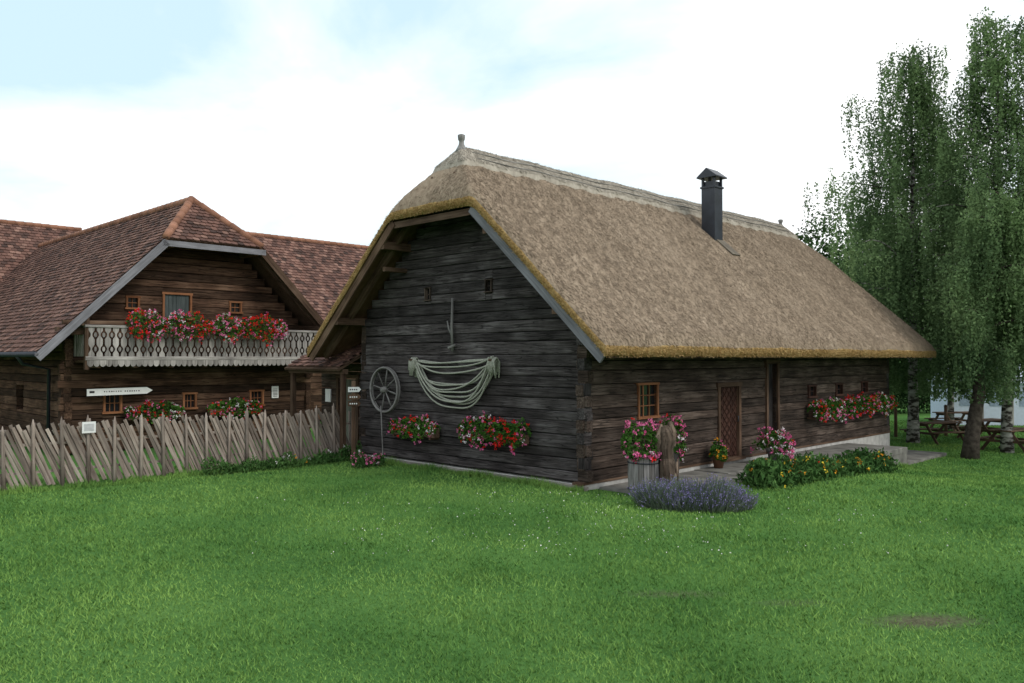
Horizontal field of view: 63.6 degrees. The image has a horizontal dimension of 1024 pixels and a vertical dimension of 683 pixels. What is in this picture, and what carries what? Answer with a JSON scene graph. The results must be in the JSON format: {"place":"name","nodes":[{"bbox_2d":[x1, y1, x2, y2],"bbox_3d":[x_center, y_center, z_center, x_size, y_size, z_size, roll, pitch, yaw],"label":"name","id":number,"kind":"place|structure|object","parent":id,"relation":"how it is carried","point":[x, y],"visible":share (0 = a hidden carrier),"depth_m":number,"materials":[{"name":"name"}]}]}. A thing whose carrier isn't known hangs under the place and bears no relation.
{"place":"outdoors","nodes":[
{"label":"outdoors","id":0,"kind":"place"},
{"bbox_2d":[0,369,1023,682],"bbox_3d":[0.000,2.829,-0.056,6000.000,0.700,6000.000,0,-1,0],"label":"ground","id":1,"kind":"structure","parent":0,"point":[928,617],"depth_m":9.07,"materials":[{"name":"green plant"}]},
{"bbox_2d":[0,219,81,336],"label":"tiled stable","id":2,"kind":"structure","parent":1,"relation":"on","point":[20,241],"depth_m":35.21,"materials":[{"name":"tile"}]},
{"bbox_2d":[0,196,323,454],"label":"tiled log farmhouse","id":3,"kind":"object","parent":1,"relation":"on","point":[87,290],"visible":0.85,"depth_m":23.91,"materials":[{"name":"tile"}]},
{"bbox_2d":[87,387,151,395],"bbox_3d":[-10.644,1.345,22.349,0.326,0.200,1.700,-1,-2,44],"label":"direction arrow sign","id":4,"kind":"object","parent":3,"relation":"attached to","point":[117,391],"visible":1,"depth_m":22.19,"materials":[{"name":"white paint"}]},
{"bbox_2d":[124,400,185,423],"bbox_3d":[-9.894,1.957,22.975,0.598,0.737,1.713,-1,-2,44],"label":"geranium flower box","id":5,"kind":"object","parent":3,"relation":"attached to","point":[133,413],"visible":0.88,"depth_m":22.87,"materials":[{"name":"red plant"}]},
{"bbox_2d":[125,308,214,342],"bbox_3d":[-9.236,-0.407,22.441,0.788,0.978,2.391,-1,-2,44],"label":"geranium flower box","id":6,"kind":"object","parent":3,"relation":"attached to","point":[203,329],"visible":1,"depth_m":22.27,"materials":[{"name":"red plant"}]},
{"bbox_2d":[102,292,264,413],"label":"windows","id":7,"kind":"structure","parent":3,"relation":"in","point":[171,301],"depth_m":23.68,"materials":[{"name":"brown wood"}]},
{"bbox_2d":[206,396,262,418],"bbox_3d":[-8.267,2.038,24.649,0.637,0.790,1.767,-1,-2,44],"label":"geranium flower box","id":8,"kind":"object","parent":3,"relation":"attached to","point":[233,410],"visible":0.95,"depth_m":24.52,"materials":[{"name":"red plant"}]},
{"bbox_2d":[212,312,288,346],"bbox_3d":[-7.635,-0.366,24.084,0.871,1.061,2.396,-1,-2,44],"label":"geranium flower box","id":9,"kind":"object","parent":3,"relation":"attached to","point":[235,330],"visible":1,"depth_m":23.93,"materials":[{"name":"red plant"}]},
{"bbox_2d":[272,386,278,397],"bbox_3d":[-7.396,1.579,25.793,0.025,0.370,0.230,-1,-2,44],"label":"paper notice","id":10,"kind":"object","parent":3,"relation":"attached to","point":[275,391],"visible":1,"depth_m":25.79,"materials":[{"name":"white paper"}]},
{"bbox_2d":[0,403,350,492],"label":"diagonal slat fence","id":11,"kind":"object","parent":1,"relation":"on","point":[69,435],"visible":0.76,"depth_m":17.37,"materials":[{"name":"grey wood"}]},
{"bbox_2d":[82,421,95,432],"bbox_3d":[-8.352,1.695,16.308,0.024,0.220,0.250,-1,-2,44],"label":"notice plate","id":12,"kind":"object","parent":11,"relation":"attached to","point":[88,427],"visible":1,"depth_m":16.30,"materials":[{"name":"white paint"}]},
{"bbox_2d":[201,440,361,475],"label":"weeds by fence","id":13,"kind":"object","parent":1,"relation":"on","point":[324,457],"visible":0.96,"depth_m":18.65,"materials":[{"name":"green plant"}]},
{"bbox_2d":[246,231,368,419],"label":"tiled barn","id":14,"kind":"structure","parent":1,"relation":"on","point":[318,273],"depth_m":36.44,"materials":[{"name":"tile"}]},
{"bbox_2d":[284,344,365,455],"bbox_3d":[-4.543,1.421,21.790,2.709,3.226,1.728,-1,-2,44],"label":"entrance porch","id":15,"kind":"object","parent":1,"relation":"on","point":[339,367],"visible":0.41,"depth_m":21.71,"materials":[{"name":"wood"}]},
{"bbox_2d":[348,381,360,461],"bbox_3d":[-3.812,1.924,19.955,0.310,1.950,0.130,0,-1,-15],"label":"signpost","id":16,"kind":"object","parent":1,"relation":"on","point":[353,389],"visible":0.98,"depth_m":19.92,"materials":[{"name":"white paint"}]},
{"bbox_2d":[350,449,386,468],"bbox_3d":[-3.298,2.698,19.002,0.845,0.509,0.527,1,-1,-24],"label":"pink phlox","id":17,"kind":"object","parent":1,"relation":"on","point":[359,457],"visible":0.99,"depth_m":18.94,"materials":[{"name":"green plant"}]},
{"bbox_2d":[380,406,382,454],"bbox_3d":[-3.079,2.225,19.581,0.034,1.380,0.547,0,-1,-15],"label":"leaning pole","id":18,"kind":"object","parent":1,"relation":"on","point":[381,429],"visible":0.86,"depth_m":19.62,"materials":[{"name":"grey wood"}]},
{"bbox_2d":[306,134,936,490],"bbox_3d":[4.169,-0.450,23.637,9.626,8.840,17.092,-1,-2,44],"label":"thatched log farmhouse","id":19,"kind":"object","parent":1,"relation":"on","point":[592,315],"visible":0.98,"depth_m":18.55,"materials":[{"name":"brown wood"}]},
{"bbox_2d":[370,366,400,412],"bbox_3d":[-3.045,1.155,19.818,1.114,1.114,0.220,-1,-2,44],"label":"wooden wheel","id":20,"kind":"object","parent":19,"relation":"attached to","point":[384,389],"visible":1,"depth_m":19.76,"materials":[{"name":"grey wood"}]},
{"bbox_2d":[386,413,440,442],"bbox_3d":[-2.254,1.980,18.937,1.727,0.704,0.617,-1,-2,44],"label":"geranium flower box","id":21,"kind":"object","parent":19,"relation":"attached to","point":[431,430],"visible":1,"depth_m":18.71,"materials":[{"name":"red plant"}]},
{"bbox_2d":[447,298,455,351],"bbox_3d":[-1.335,-0.367,18.212,0.281,1.182,0.086,-1,-2,44],"label":"wooden flail","id":22,"kind":"object","parent":19,"relation":"attached to","point":[451,332],"visible":1,"depth_m":18.18,"materials":[{"name":"grey wood"}]},
{"bbox_2d":[408,356,499,408],"bbox_3d":[-1.314,0.889,18.108,2.894,1.156,0.285,-1,-2,44],"label":"hanging rope","id":23,"kind":"object","parent":19,"relation":"attached to","point":[491,367],"visible":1,"depth_m":17.97,"materials":[{"name":"beige fabric"}]},
{"bbox_2d":[456,410,531,455],"bbox_3d":[-0.398,1.860,17.150,2.073,0.838,0.646,-1,-2,44],"label":"geranium flower box","id":24,"kind":"object","parent":19,"relation":"attached to","point":[517,437],"visible":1,"depth_m":16.99,"materials":[{"name":"red plant"}]},
{"bbox_2d":[423,279,869,419],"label":"windows","id":25,"kind":"structure","parent":19,"relation":"in","point":[645,391],"depth_m":17.29,"materials":[{"name":"brown wood"}]},
{"bbox_2d":[714,359,780,461],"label":"doors","id":26,"kind":"structure","parent":19,"relation":"in","point":[729,428],"depth_m":19.67,"materials":[{"name":"brown wood"}]},
{"bbox_2d":[807,394,861,423],"bbox_3d":[8.996,1.899,23.086,0.634,0.787,2.909,-1,-2,44],"label":"geranium flower box","id":27,"kind":"object","parent":19,"relation":"attached to","point":[839,409],"visible":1,"depth_m":22.82,"materials":[{"name":"red plant"}]},
{"bbox_2d":[854,391,896,418],"bbox_3d":[11.118,1.915,25.244,0.639,0.822,2.874,-1,-2,44],"label":"geranium flower box","id":28,"kind":"object","parent":19,"relation":"attached to","point":[873,404],"visible":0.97,"depth_m":24.98,"materials":[{"name":"red plant"}]},
{"bbox_2d":[257,492,1019,554],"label":"daisies","id":29,"kind":"object","parent":1,"relation":"on","point":[595,524],"visible":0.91,"depth_m":12.04,"materials":[{"name":"white plant"}]},
{"bbox_2d":[655,421,678,486],"bbox_3d":[2.790,2.157,14.914,0.394,1.434,0.420,1,-1,-38],"label":"carved tree stump","id":30,"kind":"object","parent":1,"relation":"on","point":[665,436],"visible":0.73,"depth_m":14.79,"materials":[{"name":"brown wood"}]},
{"bbox_2d":[625,472,759,512],"bbox_3d":[3.067,2.510,13.979,2.290,0.631,1.439,0,-1,0],"label":"lavender bush","id":31,"kind":"object","parent":1,"relation":"on","point":[679,495],"visible":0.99,"depth_m":13.65,"materials":[{"name":"purple plant"}]},
{"bbox_2d":[599,443,946,493],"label":"stone terrace","id":32,"kind":"structure","parent":1,"relation":"on","point":[903,455],"depth_m":21.52,"materials":[{"name":"grey stone"}]},
{"bbox_2d":[620,417,661,495],"bbox_3d":[2.402,2.101,15.092,0.845,1.442,0.883,0,-1,0],"label":"barrel planter","id":33,"kind":"object","parent":32,"relation":"on","point":[645,465],"visible":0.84,"depth_m":14.88,"materials":[{"name":"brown wood"}]},
{"bbox_2d":[658,413,687,474],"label":"potted petunias","id":34,"kind":"object","parent":32,"relation":"on","point":[679,449],"visible":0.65,"depth_m":16.81,"materials":[{"name":"pink plant"}]},
{"bbox_2d":[709,437,728,467],"bbox_3d":[4.605,2.477,18.446,0.451,0.681,0.514,-1,-2,44],"label":"potted shrub","id":35,"kind":"object","parent":32,"relation":"on","point":[719,457],"visible":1,"depth_m":18.35,"materials":[{"name":"green plant"}]},
{"bbox_2d":[750,426,795,460],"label":"potted geraniums","id":36,"kind":"object","parent":32,"relation":"on","point":[788,449],"visible":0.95,"depth_m":19.20,"materials":[{"name":"pink plant"}]},
{"bbox_2d":[732,446,901,491],"bbox_3d":[6.778,2.678,17.926,6.055,0.955,1.337,1,-2,-44],"label":"flower bed","id":37,"kind":"object","parent":1,"relation":"on","point":[765,472],"visible":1,"depth_m":17.12,"materials":[{"name":"green plant"}]},
{"bbox_2d":[836,196,943,393],"bbox_3d":[15.079,-0.914,34.246,6.123,9.903,5.551,-1,-1,39],"label":"weeping birch tree","id":38,"kind":"object","parent":1,"relation":"on","point":[904,368],"visible":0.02,"depth_m":32.98,"materials":[{"name":"green plant"}]},
{"bbox_2d":[894,408,897,436],"bbox_3d":[15.301,3.225,32.942,0.148,1.560,0.148,0,-1,22],"label":"wooden post","id":39,"kind":"object","parent":1,"relation":"on","point":[895,424],"visible":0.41,"depth_m":32.89,"materials":[{"name":"brown wood"}]},
{"bbox_2d":[792,204,1020,402],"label":"background trees","id":40,"kind":"object","parent":1,"relation":"on","point":[824,248],"visible":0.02,"depth_m":58.89,"materials":[{"name":"green plant"}]},
{"bbox_2d":[889,366,930,414],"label":"hedge","id":41,"kind":"object","parent":1,"relation":"on","point":[902,396],"visible":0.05,"depth_m":46.49,"materials":[{"name":"green plant"}]},
{"bbox_2d":[801,38,1020,442],"bbox_3d":[14.891,-3.616,30.853,8.011,15.139,7.838,0,-1,0],"label":"weeping birch tree","id":42,"kind":"object","parent":1,"relation":"on","point":[921,107],"visible":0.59,"depth_m":30.13,"materials":[{"name":"green plant"}]},
{"bbox_2d":[899,421,964,444],"bbox_3d":[15.875,3.415,30.938,1.800,0.787,1.700,0,-1,-17],"label":"picnic table","id":43,"kind":"object","parent":1,"relation":"on","point":[936,433],"visible":0.74,"depth_m":30.70,"materials":[{"name":"brown wood"}]},
{"bbox_2d":[924,411,967,430],"bbox_3d":[19.308,3.462,35.938,1.800,0.787,1.700,0,-1,-11],"label":"picnic table","id":44,"kind":"object","parent":1,"relation":"on","point":[961,418],"visible":0.56,"depth_m":36.15,"materials":[{"name":"brown wood"}]},
{"bbox_2d":[944,405,947,435],"bbox_3d":[17.299,3.251,32.942,0.148,1.460,0.148,0,-1,-22],"label":"wooden post","id":45,"kind":"object","parent":1,"relation":"on","point":[945,419],"visible":0.63,"depth_m":32.90,"materials":[{"name":"brown wood"}]},
{"bbox_2d":[884,132,1019,429],"bbox_3d":[20.070,-2.613,36.526,7.573,13.319,7.243,0,-1,14],"label":"weeping birch tree","id":46,"kind":"object","parent":1,"relation":"on","point":[950,406],"visible":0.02,"depth_m":35.89,"materials":[{"name":"green plant"}]},
{"bbox_2d":[894,6,1023,452],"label":"weeping birch tree","id":47,"kind":"object","parent":1,"relation":"on","point":[1005,111],"visible":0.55,"depth_m":27.54,"materials":[{"name":"green plant"}]},
{"bbox_2d":[920,186,1023,458],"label":"weeping birch tree","id":48,"kind":"object","parent":1,"relation":"on","point":[966,328],"visible":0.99,"depth_m":25.17,"materials":[{"name":"green plant"}]},
{"bbox_2d":[951,418,1000,439],"bbox_3d":[18.324,3.408,31.939,1.800,0.787,1.700,1,-1,-29],"label":"picnic table","id":49,"kind":"object","parent":1,"relation":"on","point":[984,428],"visible":0.47,"depth_m":31.99,"materials":[{"name":"brown wood"}]},
{"bbox_2d":[930,366,1023,425],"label":"white marquee tent","id":50,"kind":"object","parent":1,"relation":"on","point":[991,410],"visible":0.18,"depth_m":38.62,"materials":[{"name":"fabric"}]},
{"bbox_2d":[980,427,1023,451],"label":"picnic table","id":51,"kind":"object","parent":1,"relation":"on","point":[998,431],"visible":0.8,"depth_m":27.78,"materials":[{"name":"brown wood"}]},
{"bbox_2d":[0,0,1023,260],"label":"sky","id":52,"kind":"structure","parent":0,"point":[307,119],"materials":[{"name":"white"}]}
]}

